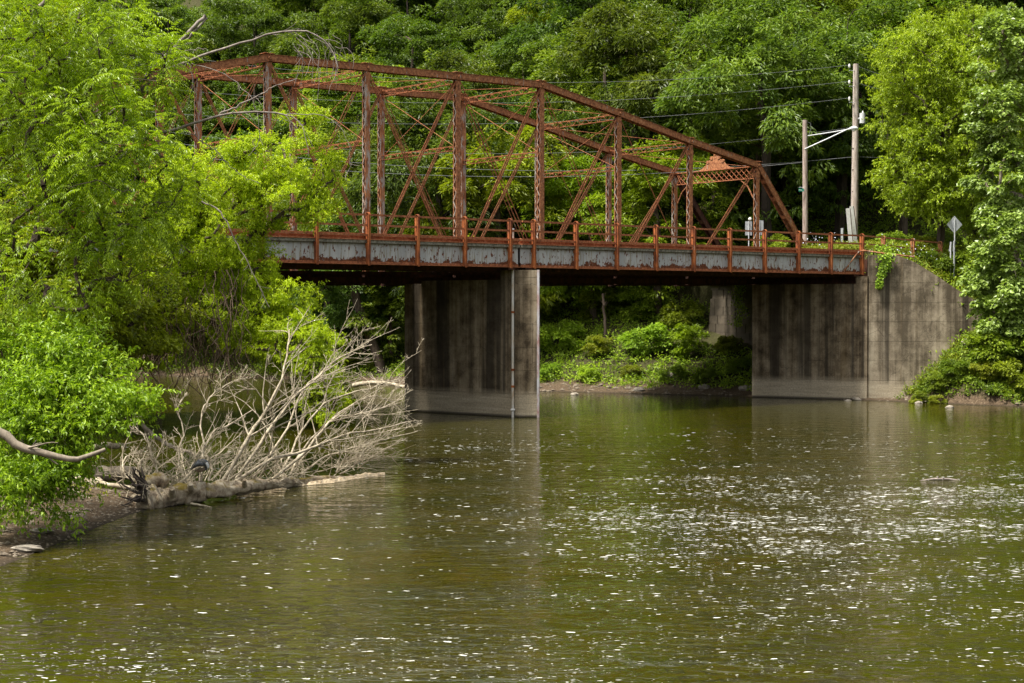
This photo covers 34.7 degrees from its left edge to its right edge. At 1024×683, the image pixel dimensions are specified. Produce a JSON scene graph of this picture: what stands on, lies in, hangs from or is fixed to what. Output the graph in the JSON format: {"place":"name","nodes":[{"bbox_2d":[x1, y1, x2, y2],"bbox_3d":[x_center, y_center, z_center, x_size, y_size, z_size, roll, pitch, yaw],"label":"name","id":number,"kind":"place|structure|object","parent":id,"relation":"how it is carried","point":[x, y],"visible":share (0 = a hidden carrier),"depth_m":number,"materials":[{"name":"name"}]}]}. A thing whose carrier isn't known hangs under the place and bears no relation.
{"place":"outdoors","nodes":[
{"label":"outdoors","id":0,"kind":"place"},
{"bbox_2d":[0,375,1023,682],"bbox_3d":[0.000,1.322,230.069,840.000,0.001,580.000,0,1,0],"label":"water","id":1,"kind":"structure","parent":0,"point":[204,589],"depth_m":38.41,"materials":[{"name":"green liquid"}]},
{"bbox_2d":[93,466,136,481],"bbox_3d":[-12.985,4.337,53.609,1.545,0.558,0.608,0,1,0],"label":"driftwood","id":2,"kind":"object","parent":1,"relation":"on","point":[105,478],"visible":0.52,"depth_m":53.42,"materials":[{"name":"grey wood"}]},
{"bbox_2d":[298,472,384,485],"bbox_3d":[-6.644,4.665,54.548,0.902,0.125,7.522,1,1,35],"label":"driftwood log","id":3,"kind":"object","parent":1,"relation":"on","point":[345,478],"visible":0.62,"depth_m":55.51,"materials":[{"name":"wood"}]},
{"bbox_2d":[405,268,539,416],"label":"bridge pier","id":4,"kind":"structure","parent":1,"relation":"in","point":[460,362],"depth_m":90.06,"materials":[{"name":"concrete"}]},
{"bbox_2d":[511,228,514,416],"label":"drain pipe","id":5,"kind":"object","parent":4,"relation":"attached to","point":[512,369],"visible":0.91,"depth_m":88.02,"materials":[{"name":"grey metal"}]},
{"bbox_2d":[0,428,1023,682],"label":"foam flecks","id":6,"kind":"object","parent":1,"relation":"on","point":[676,554],"visible":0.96,"depth_m":41.23,"materials":[{"name":"white liquid"}]},
{"bbox_2d":[0,0,1023,566],"bbox_3d":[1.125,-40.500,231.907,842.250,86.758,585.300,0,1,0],"label":"ground","id":7,"kind":"structure","parent":0,"point":[980,396],"depth_m":118.30,"materials":[{"name":"green plant"}]},
{"bbox_2d":[0,124,45,290],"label":"broadleaf tree","id":8,"kind":"object","parent":7,"relation":"on","point":[17,181],"visible":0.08,"depth_m":76.53,"materials":[{"name":"green plant"}]},
{"bbox_2d":[0,297,190,539],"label":"maple sapling","id":9,"kind":"object","parent":7,"relation":"on","point":[45,379],"visible":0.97,"depth_m":40.81,"materials":[{"name":"green plant"}]},
{"bbox_2d":[0,428,105,463],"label":"dead limb","id":10,"kind":"object","parent":9,"relation":"attached to","point":[8,437],"visible":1,"depth_m":39.02,"materials":[{"name":"wood"}]},
{"bbox_2d":[0,0,208,377],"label":"locust tree","id":11,"kind":"object","parent":7,"relation":"on","point":[159,343],"visible":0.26,"depth_m":54.73,"materials":[{"name":"green plant"}]},
{"bbox_2d":[0,0,218,348],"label":"walnut tree","id":12,"kind":"object","parent":7,"relation":"on","point":[62,197],"visible":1,"depth_m":43.02,"materials":[{"name":"green plant"}]},
{"bbox_2d":[29,0,359,306],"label":"dead branches","id":13,"kind":"object","parent":12,"relation":"attached to","point":[204,18],"visible":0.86,"depth_m":45.33,"materials":[{"name":"grey wood"}]},
{"bbox_2d":[71,0,193,141],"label":"broadleaf tree","id":14,"kind":"object","parent":7,"relation":"on","point":[161,15],"visible":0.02,"depth_m":188.03,"materials":[{"name":"green plant"}]},
{"bbox_2d":[87,0,199,56],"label":"broadleaf tree","id":15,"kind":"object","parent":7,"relation":"on","point":[179,25],"visible":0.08,"depth_m":204.51,"materials":[{"name":"green plant"}]},
{"bbox_2d":[118,0,219,99],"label":"broadleaf tree","id":16,"kind":"object","parent":7,"relation":"on","point":[174,10],"visible":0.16,"depth_m":196.31,"materials":[{"name":"green plant"}]},
{"bbox_2d":[120,61,241,194],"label":"broadleaf tree","id":17,"kind":"object","parent":7,"relation":"on","point":[205,114],"visible":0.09,"depth_m":172.75,"materials":[{"name":"green plant"}]},
{"bbox_2d":[0,308,369,451],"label":"inlet undergrowth","id":18,"kind":"object","parent":7,"relation":"on","point":[269,369],"visible":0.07,"depth_m":141.53,"materials":[{"name":"green plant"}]},
{"bbox_2d":[20,96,355,454],"bbox_3d":[-11.719,-2.134,60.776,13.794,13.634,5.994,1,1,31],"label":"box elder","id":19,"kind":"object","parent":7,"relation":"on","point":[200,235],"visible":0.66,"depth_m":59.24,"materials":[{"name":"green plant"}]},
{"bbox_2d":[124,264,257,395],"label":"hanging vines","id":20,"kind":"object","parent":19,"relation":"hanging from","point":[214,343],"visible":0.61,"depth_m":58.54,"materials":[{"name":"green plant"}]},
{"bbox_2d":[146,39,261,159],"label":"broadleaf tree","id":21,"kind":"object","parent":7,"relation":"on","point":[190,140],"visible":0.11,"depth_m":180.22,"materials":[{"name":"green plant"}]},
{"bbox_2d":[160,0,277,135],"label":"broadleaf tree","id":22,"kind":"object","parent":7,"relation":"on","point":[245,32],"visible":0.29,"depth_m":191.92,"materials":[{"name":"green plant"}]},
{"bbox_2d":[187,97,288,162],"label":"broadleaf tree","id":23,"kind":"object","parent":7,"relation":"on","point":[226,120],"visible":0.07,"depth_m":172.27,"materials":[{"name":"green plant"}]},
{"bbox_2d":[190,95,311,212],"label":"broadleaf tree","id":24,"kind":"object","parent":7,"relation":"on","point":[280,126],"visible":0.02,"depth_m":164.69,"materials":[{"name":"green plant"}]},
{"bbox_2d":[186,0,316,139],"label":"broadleaf tree","id":25,"kind":"object","parent":7,"relation":"on","point":[266,18],"visible":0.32,"depth_m":187.02,"materials":[{"name":"green plant"}]},
{"bbox_2d":[203,52,305,156],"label":"broadleaf tree","id":26,"kind":"object","parent":7,"relation":"on","point":[224,89],"visible":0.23,"depth_m":178.92,"materials":[{"name":"green plant"}]},
{"bbox_2d":[94,301,423,509],"bbox_3d":[-7.233,2.076,53.386,5.736,6.944,15.382,1,1,37],"label":"fallen tree","id":27,"kind":"object","parent":7,"relation":"on","point":[149,492],"visible":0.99,"depth_m":51.72,"materials":[{"name":"grey wood"}]},
{"bbox_2d":[205,193,334,367],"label":"broadleaf tree","id":28,"kind":"object","parent":7,"relation":"on","point":[298,229],"visible":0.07,"depth_m":139.26,"materials":[{"name":"green plant"}]},
{"bbox_2d":[255,0,361,56],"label":"broadleaf tree","id":29,"kind":"object","parent":7,"relation":"on","point":[285,13],"visible":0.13,"depth_m":196.47,"materials":[{"name":"green plant"}]},
{"bbox_2d":[267,11,366,117],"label":"broadleaf tree","id":30,"kind":"object","parent":7,"relation":"on","point":[341,36],"visible":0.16,"depth_m":186.79,"materials":[{"name":"green plant"}]},
{"bbox_2d":[277,373,363,423],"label":"shrub","id":31,"kind":"object","parent":7,"relation":"on","point":[299,411],"visible":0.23,"depth_m":84.26,"materials":[{"name":"green plant"}]},
{"bbox_2d":[262,194,400,371],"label":"broadleaf tree","id":32,"kind":"object","parent":7,"relation":"on","point":[339,305],"visible":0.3,"depth_m":131.97,"materials":[{"name":"green plant"}]},
{"bbox_2d":[279,46,395,205],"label":"broadleaf tree","id":33,"kind":"object","parent":7,"relation":"on","point":[294,74],"visible":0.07,"depth_m":166.81,"materials":[{"name":"green plant"}]},
{"bbox_2d":[266,0,420,118],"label":"broadleaf tree","id":34,"kind":"object","parent":7,"relation":"on","point":[359,17],"visible":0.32,"depth_m":181.33,"materials":[{"name":"green plant"}]},
{"bbox_2d":[284,124,427,344],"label":"broadleaf tree","id":35,"kind":"object","parent":7,"relation":"on","point":[359,149],"visible":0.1,"depth_m":136.34,"materials":[{"name":"green plant"}]},
{"bbox_2d":[287,53,430,207],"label":"broadleaf tree","id":36,"kind":"object","parent":7,"relation":"on","point":[343,104],"visible":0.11,"depth_m":156.16,"materials":[{"name":"green plant"}]},
{"bbox_2d":[345,270,385,374],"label":"bare trunk","id":37,"kind":"object","parent":7,"relation":"on","point":[374,347],"visible":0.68,"depth_m":130.69,"materials":[{"name":"brown plant"}]},
{"bbox_2d":[300,58,432,231],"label":"broadleaf tree","id":38,"kind":"object","parent":7,"relation":"on","point":[332,94],"visible":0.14,"depth_m":148.92,"materials":[{"name":"green plant"}]},
{"bbox_2d":[339,271,420,362],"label":"broadleaf tree","id":39,"kind":"object","parent":7,"relation":"on","point":[397,336],"visible":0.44,"depth_m":131.00,"materials":[{"name":"green plant"}]},
{"bbox_2d":[351,14,451,68],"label":"broadleaf tree","id":40,"kind":"object","parent":7,"relation":"on","point":[402,52],"visible":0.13,"depth_m":179.66,"materials":[{"name":"green plant"}]},
{"bbox_2d":[334,0,473,61],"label":"broadleaf tree","id":41,"kind":"object","parent":7,"relation":"on","point":[412,9],"visible":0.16,"depth_m":188.78,"materials":[{"name":"green plant"}]},
{"bbox_2d":[349,2,467,97],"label":"broadleaf tree","id":42,"kind":"object","parent":7,"relation":"on","point":[423,27],"visible":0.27,"depth_m":170.38,"materials":[{"name":"green plant"}]},
{"bbox_2d":[342,100,514,232],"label":"broadleaf tree","id":43,"kind":"object","parent":7,"relation":"on","point":[387,153],"visible":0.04,"depth_m":140.73,"materials":[{"name":"green plant"}]},
{"bbox_2d":[329,68,548,317],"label":"broadleaf tree","id":44,"kind":"object","parent":7,"relation":"on","point":[418,132],"visible":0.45,"depth_m":125.75,"materials":[{"name":"green plant"}]},
{"bbox_2d":[391,47,501,143],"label":"broadleaf tree","id":45,"kind":"object","parent":7,"relation":"on","point":[479,71],"visible":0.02,"depth_m":155.53,"materials":[{"name":"green plant"}]},
{"bbox_2d":[409,48,533,175],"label":"broadleaf tree","id":46,"kind":"object","parent":7,"relation":"on","point":[445,64],"visible":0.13,"depth_m":152.22,"materials":[{"name":"green plant"}]},
{"bbox_2d":[420,17,525,74],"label":"broadleaf tree","id":47,"kind":"object","parent":7,"relation":"on","point":[483,22],"visible":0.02,"depth_m":170.93,"materials":[{"name":"green plant"}]},
{"bbox_2d":[424,45,530,221],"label":"broadleaf tree","id":48,"kind":"object","parent":7,"relation":"on","point":[509,73],"visible":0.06,"depth_m":157.43,"materials":[{"name":"green plant"}]},
{"bbox_2d":[415,0,546,68],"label":"broadleaf tree","id":49,"kind":"object","parent":7,"relation":"on","point":[466,15],"visible":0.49,"depth_m":178.53,"materials":[{"name":"green plant"}]},
{"bbox_2d":[397,123,589,313],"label":"broadleaf tree","id":50,"kind":"object","parent":7,"relation":"on","point":[519,190],"visible":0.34,"depth_m":122.51,"materials":[{"name":"green plant"}]},
{"bbox_2d":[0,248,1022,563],"bbox_3d":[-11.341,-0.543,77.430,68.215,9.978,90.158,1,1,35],"label":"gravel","id":51,"kind":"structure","parent":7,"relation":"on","point":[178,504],"depth_m":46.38,"materials":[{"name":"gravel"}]},
{"bbox_2d":[450,89,613,225],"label":"broadleaf tree","id":52,"kind":"object","parent":7,"relation":"on","point":[518,99],"visible":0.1,"depth_m":136.50,"materials":[{"name":"green plant"}]},
{"bbox_2d":[494,179,598,306],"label":"broadleaf tree","id":53,"kind":"object","parent":7,"relation":"on","point":[548,236],"visible":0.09,"depth_m":129.93,"materials":[{"name":"green plant"}]},
{"bbox_2d":[508,16,613,186],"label":"broadleaf tree","id":54,"kind":"object","parent":7,"relation":"on","point":[526,50],"visible":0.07,"depth_m":148.77,"materials":[{"name":"green plant"}]},
{"bbox_2d":[540,319,586,351],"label":"shrub","id":55,"kind":"object","parent":7,"relation":"on","point":[570,329],"visible":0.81,"depth_m":123.19,"materials":[{"name":"green plant"}]},
{"bbox_2d":[503,0,632,65],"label":"broadleaf tree","id":56,"kind":"object","parent":7,"relation":"on","point":[517,15],"visible":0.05,"depth_m":170.81,"materials":[{"name":"green plant"}]},
{"bbox_2d":[139,131,1023,391],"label":"undergrowth","id":57,"kind":"object","parent":7,"relation":"on","point":[599,328],"visible":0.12,"depth_m":123.20,"materials":[{"name":"green plant"}]},
{"bbox_2d":[484,0,684,85],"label":"broadleaf tree","id":58,"kind":"object","parent":7,"relation":"on","point":[574,9],"visible":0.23,"depth_m":157.35,"materials":[{"name":"green plant"}]},
{"bbox_2d":[518,154,662,323],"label":"broadleaf tree","id":59,"kind":"object","parent":7,"relation":"on","point":[556,186],"visible":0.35,"depth_m":124.52,"materials":[{"name":"green plant"}]},
{"bbox_2d":[511,6,674,232],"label":"broadleaf tree","id":60,"kind":"object","parent":7,"relation":"on","point":[550,57],"visible":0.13,"depth_m":136.58,"materials":[{"name":"green plant"}]},
{"bbox_2d":[582,334,612,356],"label":"shrub","id":61,"kind":"object","parent":7,"relation":"on","point":[600,339],"visible":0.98,"depth_m":120.58,"materials":[{"name":"green plant"}]},
{"bbox_2d":[576,286,619,320],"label":"shrub","id":62,"kind":"object","parent":7,"relation":"on","point":[588,297],"visible":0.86,"depth_m":125.96,"materials":[{"name":"green plant"}]},
{"bbox_2d":[555,17,684,205],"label":"broadleaf tree","id":63,"kind":"object","parent":7,"relation":"on","point":[615,75],"visible":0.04,"depth_m":142.46,"materials":[{"name":"green plant"}]},
{"bbox_2d":[575,0,689,205],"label":"broadleaf tree","id":64,"kind":"object","parent":7,"relation":"on","point":[647,16],"visible":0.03,"depth_m":148.32,"materials":[{"name":"green plant"}]},
{"bbox_2d":[533,0,737,228],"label":"broadleaf tree","id":65,"kind":"object","parent":7,"relation":"on","point":[620,40],"visible":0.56,"depth_m":130.29,"materials":[{"name":"green plant"}]},
{"bbox_2d":[610,286,670,318],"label":"shrub","id":66,"kind":"object","parent":7,"relation":"on","point":[633,295],"visible":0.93,"depth_m":124.31,"materials":[{"name":"green plant"}]},
{"bbox_2d":[617,322,672,354],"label":"shrub","id":67,"kind":"object","parent":7,"relation":"on","point":[654,332],"visible":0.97,"depth_m":119.00,"materials":[{"name":"green plant"}]},
{"bbox_2d":[579,131,739,317],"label":"broadleaf tree","id":68,"kind":"object","parent":7,"relation":"on","point":[638,183],"visible":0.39,"depth_m":121.65,"materials":[{"name":"green plant"}]},
{"bbox_2d":[657,300,705,326],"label":"shrub","id":69,"kind":"object","parent":7,"relation":"on","point":[682,316],"visible":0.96,"depth_m":121.96,"materials":[{"name":"green plant"}]},
{"bbox_2d":[666,321,710,355],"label":"shrub","id":70,"kind":"object","parent":7,"relation":"on","point":[688,333],"visible":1,"depth_m":117.78,"materials":[{"name":"green plant"}]},
{"bbox_2d":[598,9,782,223],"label":"broadleaf tree","id":71,"kind":"object","parent":7,"relation":"on","point":[667,210],"visible":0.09,"depth_m":135.81,"materials":[{"name":"green plant"}]},
{"bbox_2d":[632,0,780,118],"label":"broadleaf tree","id":72,"kind":"object","parent":7,"relation":"on","point":[703,8],"visible":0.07,"depth_m":151.88,"materials":[{"name":"green plant"}]},
{"bbox_2d":[678,211,737,244],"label":"shrub","id":73,"kind":"object","parent":7,"relation":"on","point":[715,223],"visible":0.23,"depth_m":126.00,"materials":[{"name":"green plant"}]},
{"bbox_2d":[713,335,743,354],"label":"shrub","id":74,"kind":"object","parent":7,"relation":"on","point":[723,340],"visible":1,"depth_m":116.99,"materials":[{"name":"green plant"}]},
{"bbox_2d":[709,284,757,344],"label":"stone abutment","id":75,"kind":"object","parent":7,"relation":"on","point":[722,309],"visible":0.2,"depth_m":119.19,"materials":[{"name":"stone"}]},
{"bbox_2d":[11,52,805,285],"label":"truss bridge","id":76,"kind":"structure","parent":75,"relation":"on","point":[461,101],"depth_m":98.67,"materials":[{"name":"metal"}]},
{"bbox_2d":[727,285,749,327],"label":"ivy plant","id":77,"kind":"object","parent":75,"relation":"attached to","point":[739,319],"visible":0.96,"depth_m":117.55,"materials":[{"name":"green plant"}]},
{"bbox_2d":[697,210,781,245],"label":"shrub","id":78,"kind":"object","parent":7,"relation":"on","point":[740,234],"visible":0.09,"depth_m":128.74,"materials":[{"name":"green plant"}]},
{"bbox_2d":[652,0,872,244],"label":"broadleaf tree","id":79,"kind":"object","parent":7,"relation":"on","point":[741,36],"visible":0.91,"depth_m":122.48,"materials":[{"name":"green plant"}]},
{"bbox_2d":[695,67,837,229],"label":"broadleaf tree","id":80,"kind":"object","parent":7,"relation":"on","point":[780,154],"visible":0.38,"depth_m":127.80,"materials":[{"name":"green plant"}]},
{"bbox_2d":[713,27,867,239],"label":"broadleaf tree","id":81,"kind":"object","parent":7,"relation":"on","point":[784,179],"visible":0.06,"depth_m":134.87,"materials":[{"name":"green plant"}]},
{"bbox_2d":[712,0,882,203],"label":"broadleaf tree","id":82,"kind":"object","parent":7,"relation":"on","point":[815,13],"visible":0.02,"depth_m":141.79,"materials":[{"name":"green plant"}]},
{"bbox_2d":[802,120,857,244],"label":"street light","id":83,"kind":"object","parent":7,"relation":"on","point":[805,196],"visible":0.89,"depth_m":112.66,"materials":[{"name":"grey wood"}]},
{"bbox_2d":[777,8,922,207],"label":"broadleaf tree","id":84,"kind":"object","parent":7,"relation":"on","point":[840,18],"visible":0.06,"depth_m":135.76,"materials":[{"name":"green plant"}]},
{"bbox_2d":[755,0,948,241],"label":"broadleaf tree","id":85,"kind":"object","parent":7,"relation":"on","point":[842,189],"visible":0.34,"depth_m":129.20,"materials":[{"name":"green plant"}]},
{"bbox_2d":[848,64,864,241],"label":"utility pole","id":86,"kind":"object","parent":7,"relation":"on","point":[854,173],"visible":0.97,"depth_m":118.56,"materials":[{"name":"grey wood"}]},
{"bbox_2d":[752,255,997,398],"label":"concrete abutment","id":87,"kind":"object","parent":7,"relation":"on","point":[863,337],"visible":0.49,"depth_m":105.14,"materials":[{"name":"grey concrete"}]},
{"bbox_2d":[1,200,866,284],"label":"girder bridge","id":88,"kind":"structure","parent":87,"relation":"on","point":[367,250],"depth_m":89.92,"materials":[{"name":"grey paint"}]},
{"bbox_2d":[866,243,900,289],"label":"ivy plant","id":89,"kind":"object","parent":87,"relation":"attached to","point":[884,268],"visible":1,"depth_m":104.44,"materials":[{"name":"green plant"}]},
{"bbox_2d":[810,0,977,164],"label":"broadleaf tree","id":90,"kind":"object","parent":7,"relation":"on","point":[855,5],"visible":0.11,"depth_m":140.71,"materials":[{"name":"green plant"}]},
{"bbox_2d":[833,16,968,237],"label":"broadleaf tree","id":91,"kind":"object","parent":7,"relation":"on","point":[903,224],"visible":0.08,"depth_m":131.19,"materials":[{"name":"green plant"}]},
{"bbox_2d":[864,235,942,256],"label":"approach fence","id":92,"kind":"object","parent":7,"relation":"on","point":[912,242],"visible":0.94,"depth_m":108.00,"materials":[{"name":"metal"}]},
{"bbox_2d":[803,238,1023,395],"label":"tall grass","id":93,"kind":"structure","parent":7,"relation":"on","point":[846,246],"depth_m":107.47,"materials":[{"name":"green plant"}]},
{"bbox_2d":[916,248,956,269],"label":"shrub","id":94,"kind":"object","parent":7,"relation":"on","point":[946,262],"visible":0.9,"depth_m":107.85,"materials":[{"name":"green plant"}]},
{"bbox_2d":[858,0,1023,276],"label":"elm tree","id":95,"kind":"object","parent":7,"relation":"on","point":[918,135],"visible":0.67,"depth_m":110.18,"materials":[{"name":"green plant"}]},
{"bbox_2d":[937,358,972,379],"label":"shrub","id":96,"kind":"object","parent":7,"relation":"on","point":[963,365],"visible":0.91,"depth_m":101.27,"materials":[{"name":"green plant"}]},
{"bbox_2d":[887,0,1023,54],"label":"broadleaf tree","id":97,"kind":"object","parent":7,"relation":"on","point":[928,8],"visible":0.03,"depth_m":141.77,"materials":[{"name":"green plant"}]},
{"bbox_2d":[894,332,1023,403],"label":"bank cover","id":98,"kind":"object","parent":7,"relation":"on","point":[994,388],"visible":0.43,"depth_m":100.75,"materials":[{"name":"green plant"}]},
{"bbox_2d":[944,243,1013,276],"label":"shrub","id":99,"kind":"object","parent":7,"relation":"on","point":[961,256],"visible":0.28,"depth_m":108.73,"materials":[{"name":"green plant"}]},
{"bbox_2d":[968,361,1000,382],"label":"shrub","id":100,"kind":"object","parent":7,"relation":"on","point":[984,368],"visible":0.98,"depth_m":99.86,"materials":[{"name":"green plant"}]},
{"bbox_2d":[955,2,1023,356],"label":"sycamore tree","id":101,"kind":"object","parent":7,"relation":"on","point":[990,264],"visible":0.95,"depth_m":101.95,"materials":[{"name":"green plant"}]},
{"bbox_2d":[962,319,1023,364],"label":"shrub","id":102,"kind":"object","parent":7,"relation":"on","point":[987,350],"visible":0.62,"depth_m":100.61,"materials":[{"name":"green plant"}]},
{"bbox_2d":[968,330,1023,363],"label":"shrub","id":103,"kind":"object","parent":7,"relation":"on","point":[1003,351],"visible":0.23,"depth_m":100.98,"materials":[{"name":"green plant"}]},
{"bbox_2d":[989,355,1023,389],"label":"shrub","id":104,"kind":"object","parent":7,"relation":"on","point":[1004,367],"visible":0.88,"depth_m":99.37,"materials":[{"name":"green plant"}]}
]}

